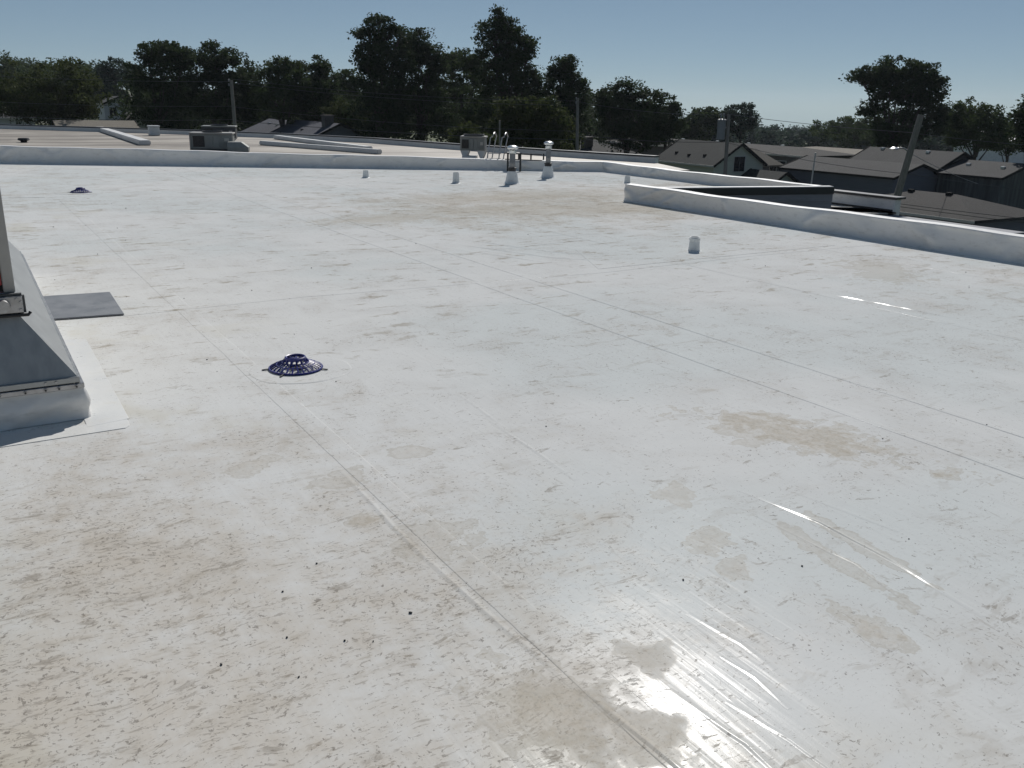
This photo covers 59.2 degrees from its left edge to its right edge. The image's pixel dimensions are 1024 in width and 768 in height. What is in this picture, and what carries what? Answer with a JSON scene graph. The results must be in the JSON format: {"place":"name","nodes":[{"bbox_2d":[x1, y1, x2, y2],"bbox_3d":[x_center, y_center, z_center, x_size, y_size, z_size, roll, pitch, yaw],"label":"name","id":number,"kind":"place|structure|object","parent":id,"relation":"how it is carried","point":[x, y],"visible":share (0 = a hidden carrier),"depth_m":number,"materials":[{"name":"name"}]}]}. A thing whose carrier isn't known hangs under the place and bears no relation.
{"place":"outdoors","nodes":[
{"label":"outdoors","id":0,"kind":"place"},
{"bbox_2d":[5,90,893,147],"bbox_3d":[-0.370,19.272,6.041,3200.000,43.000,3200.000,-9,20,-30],"label":"ground","id":1,"kind":"structure","parent":0,"point":[433,140],"depth_m":183.41,"materials":[{"name":"grey"}]},
{"bbox_2d":[0,113,35,124],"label":"white shed","id":2,"kind":"structure","parent":1,"relation":"on","point":[3,120],"depth_m":103.53,"materials":[{"name":"white"}]},
{"bbox_2d":[0,56,112,124],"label":"tree","id":3,"kind":"object","parent":1,"relation":"on","point":[78,98],"visible":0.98,"depth_m":94.13,"materials":[{"name":"green plant"}]},
{"bbox_2d":[0,50,124,103],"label":"woodland","id":4,"kind":"object","parent":1,"relation":"on","point":[24,66],"visible":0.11,"depth_m":198.65,"materials":[{"name":"green plant"}]},
{"bbox_2d":[51,120,139,127],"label":"long low house","id":5,"kind":"structure","parent":1,"relation":"on","point":[112,123],"depth_m":92.38,"materials":[{"name":"grey"}]},
{"bbox_2d":[96,96,123,119],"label":"hillside house","id":6,"kind":"structure","parent":1,"relation":"on","point":[106,112],"depth_m":124.60,"materials":[{"name":"white"}]},
{"bbox_2d":[109,107,116,115],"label":"window","id":7,"kind":"structure","parent":6,"relation":"in","point":[111,111],"depth_m":124.50,"materials":[{"name":"black glass"}]},
{"bbox_2d":[84,56,147,98],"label":"tree","id":8,"kind":"object","parent":1,"relation":"on","point":[113,73],"visible":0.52,"depth_m":164.87,"materials":[{"name":"green plant"}]},
{"bbox_2d":[118,111,151,127],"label":"brown roof cottage","id":9,"kind":"structure","parent":1,"relation":"on","point":[128,118],"depth_m":112.24,"materials":[{"name":"beige"}]},
{"bbox_2d":[120,39,197,128],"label":"tree","id":10,"kind":"object","parent":1,"relation":"on","point":[168,62],"visible":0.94,"depth_m":88.21,"materials":[{"name":"green plant"}]},
{"bbox_2d":[165,38,268,125],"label":"tree","id":11,"kind":"object","parent":1,"relation":"on","point":[213,64],"visible":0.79,"depth_m":93.37,"materials":[{"name":"green plant"}]},
{"bbox_2d":[228,79,236,125],"bbox_3d":[-18.775,-15.955,61.288,0.473,9.103,0.300,-9,20,-30],"label":"utility pole","id":12,"kind":"object","parent":1,"relation":"on","point":[233,103],"visible":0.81,"depth_m":60.35,"materials":[{"name":"wood"}]},
{"bbox_2d":[8,102,210,106],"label":"overhead wire","id":13,"kind":"object","parent":12,"relation":"attached to","point":[113,105],"visible":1,"depth_m":62.98,"materials":[{"name":"black metal"}]},
{"bbox_2d":[5,76,229,81],"bbox_3d":[-29.188,-21.339,62.867,21.847,0.331,0.025,6,18,15],"label":"overhead wire","id":14,"kind":"object","parent":12,"relation":"attached to","point":[122,80],"visible":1,"depth_m":61.35,"materials":[{"name":"black metal"}]},
{"bbox_2d":[4,116,232,120],"bbox_3d":[-29.407,-18.778,63.567,22.119,0.300,0.033,6,18,15],"label":"overhead wire","id":15,"kind":"object","parent":12,"relation":"attached to","point":[100,119],"visible":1,"depth_m":63.49,"materials":[{"name":"black metal"}]},
{"bbox_2d":[242,121,575,139],"bbox_3d":[-6.999,-17.757,63.134,23.992,1.031,0.033,-2,18,-11],"label":"overhead wire","id":16,"kind":"object","parent":12,"relation":"attached to","point":[399,132],"visible":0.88,"depth_m":62.93,"materials":[{"name":"black metal"}]},
{"bbox_2d":[241,118,291,131],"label":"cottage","id":17,"kind":"structure","parent":1,"relation":"on","point":[261,126],"depth_m":100.59,"materials":[{"name":"grey"}]},
{"bbox_2d":[243,54,318,126],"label":"tree","id":18,"kind":"object","parent":1,"relation":"on","point":[285,70],"visible":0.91,"depth_m":92.33,"materials":[{"name":"green plant"}]},
{"bbox_2d":[281,54,344,121],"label":"tree","id":19,"kind":"object","parent":1,"relation":"on","point":[322,69],"visible":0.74,"depth_m":94.40,"materials":[{"name":"green plant"}]},
{"bbox_2d":[270,115,363,136],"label":"blue roof house","id":20,"kind":"structure","parent":1,"relation":"on","point":[327,123],"depth_m":85.47,"materials":[{"name":"grey"}]},
{"bbox_2d":[317,95,371,128],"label":"shrub","id":21,"kind":"object","parent":1,"relation":"on","point":[336,111],"visible":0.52,"depth_m":89.33,"materials":[{"name":"green plant"}]},
{"bbox_2d":[0,124,689,170],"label":"adjoining building","id":22,"kind":"structure","parent":1,"relation":"on","point":[75,136],"depth_m":33.12,"materials":[{"name":"beige concrete"}]},
{"bbox_2d":[17,138,29,142],"bbox_3d":[-17.292,-8.638,31.916,0.400,0.160,0.400,-9,20,-30],"label":"mushroom vent","id":23,"kind":"object","parent":22,"relation":"on","point":[23,140],"visible":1,"depth_m":31.80,"materials":[{"name":"black metal"}]},
{"bbox_2d":[99,128,150,144],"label":"roof divider curb","id":24,"kind":"structure","parent":22,"relation":"on","point":[129,137],"depth_m":34.87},
{"bbox_2d":[147,125,159,135],"bbox_3d":[-15.608,-11.048,39.275,0.470,0.420,0.470,-9,20,-30],"label":"roof vent box","id":25,"kind":"object","parent":22,"relation":"on","point":[153,130],"visible":1,"depth_m":39.12,"materials":[{"name":"white metal"}]},
{"bbox_2d":[189,130,234,150],"bbox_3d":[-9.792,-7.974,29.507,1.360,0.610,0.850,-2,18,-11],"label":"condenser unit","id":26,"kind":"object","parent":22,"relation":"on","point":[213,140],"visible":0.9,"depth_m":29.13,"materials":[{"name":"beige paint"}]},
{"bbox_2d":[201,124,237,139],"bbox_3d":[-11.139,-9.554,34.362,1.250,0.670,0.800,-2,18,-11],"label":"condenser unit","id":27,"kind":"object","parent":22,"relation":"on","point":[224,127],"visible":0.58,"depth_m":34.00,"materials":[{"name":"grey metal"}]},
{"bbox_2d":[227,141,249,151],"bbox_3d":[-8.809,-7.646,29.035,0.651,0.302,0.496,-2,18,-11],"label":"wrapped duct","id":28,"kind":"object","parent":22,"relation":"on","point":[233,146],"visible":0.92,"depth_m":28.82,"materials":[{"name":"white metal"}]},
{"bbox_2d":[259,141,381,153],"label":"roof divider curb","id":29,"kind":"structure","parent":22,"relation":"on","point":[328,147],"depth_m":30.82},
{"bbox_2d":[273,135,372,148],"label":"roof divider curb","id":30,"kind":"structure","parent":22,"relation":"on","point":[305,140],"depth_m":34.29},
{"bbox_2d":[460,134,487,158],"bbox_3d":[-1.162,-7.254,27.538,0.780,0.730,0.640,3,17,6],"label":"condenser unit","id":31,"kind":"object","parent":22,"relation":"on","point":[473,142],"visible":0.95,"depth_m":27.29,"materials":[{"name":"beige paint"}]},
{"bbox_2d":[487,132,543,171],"bbox_3d":[0.062,-5.999,23.299,1.513,0.960,1.098,3,18,7],"label":"crossover ladder","id":32,"kind":"object","parent":22,"relation":"on","point":[518,153],"visible":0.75,"depth_m":23.44,"materials":[{"name":"metal"}]},
{"bbox_2d":[322,68,376,126],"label":"tree","id":33,"kind":"object","parent":1,"relation":"on","point":[345,85],"visible":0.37,"depth_m":107.85,"materials":[{"name":"green plant"}]},
{"bbox_2d":[342,12,420,138],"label":"tree","id":34,"kind":"object","parent":1,"relation":"on","point":[377,54],"visible":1,"depth_m":82.87,"materials":[{"name":"green plant"}]},
{"bbox_2d":[106,74,681,146],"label":"woodland","id":35,"kind":"object","parent":1,"relation":"on","point":[192,122],"visible":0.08,"depth_m":119.82,"materials":[{"name":"green plant"}]},
{"bbox_2d":[388,27,466,140],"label":"tree","id":36,"kind":"object","parent":1,"relation":"on","point":[428,55],"visible":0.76,"depth_m":85.96,"materials":[{"name":"green plant"}]},
{"bbox_2d":[426,47,494,137],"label":"tree","id":37,"kind":"object","parent":1,"relation":"on","point":[468,65],"visible":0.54,"depth_m":95.39,"materials":[{"name":"green plant"}]},
{"bbox_2d":[444,121,481,142],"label":"shrub","id":38,"kind":"object","parent":1,"relation":"on","point":[464,128],"visible":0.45,"depth_m":65.11,"materials":[{"name":"green plant"}]},
{"bbox_2d":[473,131,503,145],"bbox_3d":[-1.954,-14.778,64.338,2.511,6.270,2.438,-9,20,-30],"label":"shrub","id":39,"kind":"object","parent":1,"relation":"on","point":[492,142],"visible":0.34,"depth_m":63.13,"materials":[{"name":"green plant"}]},
{"bbox_2d":[499,120,500,145],"bbox_3d":[-0.628,-9.380,44.218,0.137,6.830,0.093,-1,18,-8],"label":"slim post","id":40,"kind":"object","parent":1,"relation":"on","point":[499,131],"visible":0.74,"depth_m":43.30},
{"bbox_2d":[457,3,555,133],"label":"tree","id":41,"kind":"object","parent":1,"relation":"on","point":[509,60],"visible":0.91,"depth_m":82.55,"materials":[{"name":"green plant"}]},
{"bbox_2d":[0,145,1023,767],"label":"flat roofed building","id":42,"kind":"structure","parent":1,"relation":"on","point":[536,453],"depth_m":4.28,"materials":[{"name":"white"}]},
{"bbox_2d":[0,191,90,431],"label":"rooftop unit","id":43,"kind":"object","parent":42,"relation":"on","point":[41,381],"visible":1,"depth_m":4.78,"materials":[{"name":"metal"}]},
{"bbox_2d":[70,187,91,192],"bbox_3d":[-7.740,-3.478,16.152,0.353,0.083,0.367,17,23,41],"label":"roof drain","id":44,"kind":"object","parent":42,"relation":"on","point":[78,189],"visible":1,"depth_m":16.09,"materials":[{"name":"blue plastic"}]},
{"bbox_2d":[43,292,123,319],"bbox_3d":[-3.934,-0.616,7.376,1.310,0.012,1.074,-9,20,-30],"label":"walkway pad","id":45,"kind":"object","parent":42,"relation":"on","point":[83,305],"visible":0.72,"depth_m":7.48,"materials":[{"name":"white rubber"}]},
{"bbox_2d":[262,353,327,376],"bbox_3d":[-1.422,-0.142,5.894,0.353,0.083,0.367,17,23,41],"label":"roof drain","id":46,"kind":"object","parent":42,"relation":"on","point":[295,364],"visible":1,"depth_m":5.85,"materials":[{"name":"blue plastic"}]},
{"bbox_2d":[362,170,369,177],"bbox_3d":[-3.298,-4.737,20.326,0.186,0.159,0.186,-9,20,-30],"label":"stub vent","id":47,"kind":"object","parent":42,"relation":"on","point":[365,173],"visible":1,"depth_m":20.28,"materials":[{"name":"white plastic"}]},
{"bbox_2d":[452,172,459,182],"bbox_3d":[-1.207,-4.449,19.428,0.198,0.224,0.198,-9,20,-30],"label":"stub vent","id":48,"kind":"object","parent":42,"relation":"on","point":[455,177],"visible":1,"depth_m":19.38,"materials":[{"name":"white plastic"}]},
{"bbox_2d":[504,145,520,183],"bbox_3d":[0.007,-4.742,19.471,0.380,0.804,0.380,-9,20,-30],"label":"vent stack","id":49,"kind":"object","parent":42,"relation":"on","point":[512,176],"visible":1,"depth_m":19.43,"materials":[{"name":"white metal"}]},
{"bbox_2d":[540,141,555,177],"bbox_3d":[0.852,-5.274,21.168,0.380,0.834,0.380,-9,20,-30],"label":"vent stack","id":50,"kind":"object","parent":42,"relation":"on","point":[547,172],"visible":1,"depth_m":21.13,"materials":[{"name":"white metal"}]},
{"bbox_2d":[624,175,630,182],"bbox_3d":[2.592,-4.598,20.245,0.179,0.159,0.179,-9,20,-30],"label":"stub vent","id":51,"kind":"object","parent":42,"relation":"on","point":[627,179],"visible":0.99,"depth_m":20.20,"materials":[{"name":"white plastic"}]},
{"bbox_2d":[687,236,700,251],"bbox_3d":[2.218,-1.702,10.957,0.179,0.174,0.179,-9,20,-30],"label":"stub vent","id":52,"kind":"object","parent":42,"relation":"on","point":[694,244],"visible":1,"depth_m":10.91,"materials":[{"name":"white plastic"}]},
{"bbox_2d":[831,189,1023,234],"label":"wing","id":53,"kind":"structure","parent":42,"relation":"attached to","point":[871,203],"depth_m":20.73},
{"bbox_2d":[488,95,546,147],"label":"tree","id":54,"kind":"object","parent":1,"relation":"on","point":[509,116],"visible":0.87,"depth_m":68.50,"materials":[{"name":"green plant"}]},
{"bbox_2d":[515,95,585,150],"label":"tree","id":55,"kind":"object","parent":1,"relation":"on","point":[552,116],"visible":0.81,"depth_m":69.13,"materials":[{"name":"green plant"}]},
{"bbox_2d":[528,138,575,150],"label":"shrub","id":56,"kind":"object","parent":1,"relation":"on","point":[569,146],"visible":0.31,"depth_m":67.11,"materials":[{"name":"green plant"}]},
{"bbox_2d":[541,54,598,134],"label":"tree","id":57,"kind":"object","parent":1,"relation":"on","point":[568,87],"visible":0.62,"depth_m":84.82,"materials":[{"name":"green plant"}]},
{"bbox_2d":[576,97,578,150],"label":"utility pole","id":58,"kind":"object","parent":1,"relation":"on","point":[577,124],"visible":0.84,"depth_m":65.11,"materials":[{"name":"wood"}]},
{"bbox_2d":[234,79,553,100],"bbox_3d":[-6.979,-20.300,62.349,23.835,1.017,0.025,-2,18,-11],"label":"overhead wire","id":59,"kind":"object","parent":58,"relation":"attached to","point":[397,94],"visible":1,"depth_m":62.24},
{"bbox_2d":[578,134,699,142],"bbox_3d":[9.388,-16.811,61.912,11.888,0.257,0.033,14,22,36],"label":"overhead wire","id":60,"kind":"object","parent":58,"relation":"attached to","point":[629,139],"visible":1,"depth_m":62.91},
{"bbox_2d":[579,137,642,154],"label":"white bungalow","id":61,"kind":"object","parent":1,"relation":"on","point":[591,145],"visible":0.16,"depth_m":93.87,"materials":[{"name":"white paint"}]},
{"bbox_2d":[587,76,679,153],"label":"tree","id":62,"kind":"object","parent":1,"relation":"on","point":[622,127],"visible":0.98,"depth_m":90.18,"materials":[{"name":"green plant"}]},
{"bbox_2d":[646,92,689,149],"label":"tree","id":63,"kind":"object","parent":1,"relation":"on","point":[674,107],"visible":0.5,"depth_m":91.98,"materials":[{"name":"green plant"}]},
{"bbox_2d":[678,106,726,140],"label":"tree","id":64,"kind":"object","parent":1,"relation":"on","point":[709,116],"visible":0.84,"depth_m":139.95,"materials":[{"name":"green plant"}]},
{"bbox_2d":[716,113,729,174],"bbox_3d":[13.674,-13.817,59.073,0.980,7.542,0.574,0,17,-3],"label":"utility pole","id":65,"kind":"object","parent":1,"relation":"on","point":[722,126],"visible":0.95,"depth_m":58.13,"materials":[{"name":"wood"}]},
{"bbox_2d":[605,138,854,170],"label":"brick workshop","id":66,"kind":"structure","parent":1,"relation":"on","point":[791,151],"depth_m":93.07,"materials":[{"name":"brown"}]},
{"bbox_2d":[776,160,786,170],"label":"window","id":67,"kind":"structure","parent":66,"relation":"in","point":[783,162],"depth_m":91.74,"materials":[{"name":"glass"}]},
{"bbox_2d":[712,102,762,142],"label":"tree","id":68,"kind":"object","parent":1,"relation":"on","point":[748,123],"visible":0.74,"depth_m":141.21,"materials":[{"name":"green plant"}]},
{"bbox_2d":[740,168,800,182],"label":"entry porch","id":69,"kind":"object","parent":1,"relation":"on","point":[772,175],"visible":0.22,"depth_m":76.69,"materials":[{"name":"grey"}]},
{"bbox_2d":[811,152,815,183],"bbox_3d":[18.576,-11.796,56.061,0.144,5.060,0.145,-9,20,-30],"label":"slim post","id":70,"kind":"object","parent":1,"relation":"on","point":[813,167],"visible":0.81,"depth_m":55.55,"materials":[{"name":"grey metal"}]},
{"bbox_2d":[804,146,862,153],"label":"pale warehouse","id":71,"kind":"structure","parent":1,"relation":"on","point":[848,151],"depth_m":144.00,"materials":[{"name":"white"}]},
{"bbox_2d":[676,122,1006,151],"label":"woodland","id":72,"kind":"object","parent":1,"relation":"on","point":[793,136],"visible":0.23,"depth_m":238.58,"materials":[{"name":"green plant"}]},
{"bbox_2d":[807,114,893,148],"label":"tree","id":73,"kind":"object","parent":1,"relation":"on","point":[861,134],"visible":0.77,"depth_m":165.91,"materials":[{"name":"green plant"}]},
{"bbox_2d":[779,155,938,194],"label":"grey roof house","id":74,"kind":"structure","parent":1,"relation":"on","point":[849,178],"depth_m":73.39,"materials":[{"name":"grey"}]},
{"bbox_2d":[838,54,953,148],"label":"tree","id":75,"kind":"object","parent":1,"relation":"on","point":[910,86],"visible":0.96,"depth_m":87.44,"materials":[{"name":"green plant"}]},
{"bbox_2d":[889,114,923,195],"bbox_3d":[19.358,-9.506,45.316,1.406,7.799,0.468,7,18,19],"label":"utility pole","id":76,"kind":"object","parent":1,"relation":"on","point":[907,161],"visible":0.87,"depth_m":44.57,"materials":[{"name":"wood"}]},
{"bbox_2d":[730,143,895,172],"bbox_3d":[16.837,-13.039,51.630,0.025,0.800,15.495,-6,19,-21],"label":"overhead wire","id":77,"kind":"object","parent":76,"relation":"attached to","point":[815,161],"visible":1,"depth_m":50.58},
{"bbox_2d":[730,114,911,132],"bbox_3d":[16.847,-14.831,51.063,0.025,0.610,15.665,-6,19,-21],"label":"overhead wire","id":78,"kind":"object","parent":76,"relation":"attached to","point":[823,125],"visible":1,"depth_m":50.00,"materials":[{"name":"black metal"}]},
{"bbox_2d":[914,155,977,183],"bbox_3d":[24.759,-12.104,51.104,0.025,2.441,16.438,14,22,36],"label":"overhead wire","id":79,"kind":"object","parent":76,"relation":"attached to","point":[942,169],"visible":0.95,"depth_m":49.54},
{"bbox_2d":[900,206,1023,222],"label":"overhead wire","id":80,"kind":"object","parent":76,"relation":"attached to","point":[964,215],"visible":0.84,"depth_m":34.45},
{"bbox_2d":[903,204,1023,218],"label":"overhead wire","id":81,"kind":"object","parent":76,"relation":"attached to","point":[963,211],"visible":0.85,"depth_m":34.37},
{"bbox_2d":[909,174,1023,189],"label":"overhead wire","id":82,"kind":"object","parent":76,"relation":"attached to","point":[965,182],"visible":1,"depth_m":43.08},
{"bbox_2d":[885,189,1023,231],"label":"garage","id":83,"kind":"structure","parent":1,"relation":"on","point":[949,201],"depth_m":47.74,"materials":[{"name":"grey"}]},
{"bbox_2d":[941,96,1015,159],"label":"tree","id":84,"kind":"object","parent":1,"relation":"on","point":[971,122],"visible":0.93,"depth_m":90.20,"materials":[{"name":"green plant"}]},
{"bbox_2d":[934,159,1023,208],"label":"garage extension","id":85,"kind":"object","parent":1,"relation":"on","point":[1002,175],"visible":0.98,"depth_m":69.85,"materials":[{"name":"grey vertical siding"},{"name":"grey shingle"}]},
{"bbox_2d":[953,131,1023,162],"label":"white hall","id":86,"kind":"structure","parent":1,"relation":"on","point":[989,155],"depth_m":151.52,"materials":[{"name":"paint"}]},
{"bbox_2d":[978,121,1020,161],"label":"tree","id":87,"kind":"object","parent":1,"relation":"on","point":[1009,149],"visible":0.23,"depth_m":95.75,"materials":[{"name":"green plant"}]},
{"bbox_2d":[1005,94,1023,152],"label":"tree","id":88,"kind":"object","parent":1,"relation":"on","point":[1017,115],"visible":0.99,"depth_m":71.66,"materials":[{"name":"green plant"}]},
{"bbox_2d":[0,0,1023,130],"label":"sky","id":89,"kind":"structure","parent":0,"point":[787,58],"materials":[{"name":"blue"}]},
{"bbox_2d":[658,139,767,175],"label":"gable house","id":90,"kind":"structure","parent":0,"point":[701,156],"depth_m":79.03,"materials":[{"name":"beige"}]},
{"bbox_2d":[732,156,745,171],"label":"window","id":91,"kind":"structure","parent":90,"relation":"in","point":[738,161],"depth_m":78.26,"materials":[{"name":"black glass"}]},
{"bbox_2d":[849,146,975,173],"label":"long garage","id":92,"kind":"structure","parent":0,"point":[942,159],"depth_m":75.98,"materials":[{"name":"grey paint"}]},
{"label":"lawn","id":93,"kind":"structure","parent":0,"visible":0},
{"bbox_2d":[751,148,782,170],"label":"tan roof annexe","id":94,"kind":"structure","parent":93,"relation":"on","point":[773,164],"depth_m":84.84,"materials":[{"name":"grey"}]},
{"bbox_2d":[769,167,776,170],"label":"window","id":95,"kind":"structure","parent":94,"relation":"in","point":[770,168],"depth_m":84.97,"materials":[{"name":"black glass"}]}
]}

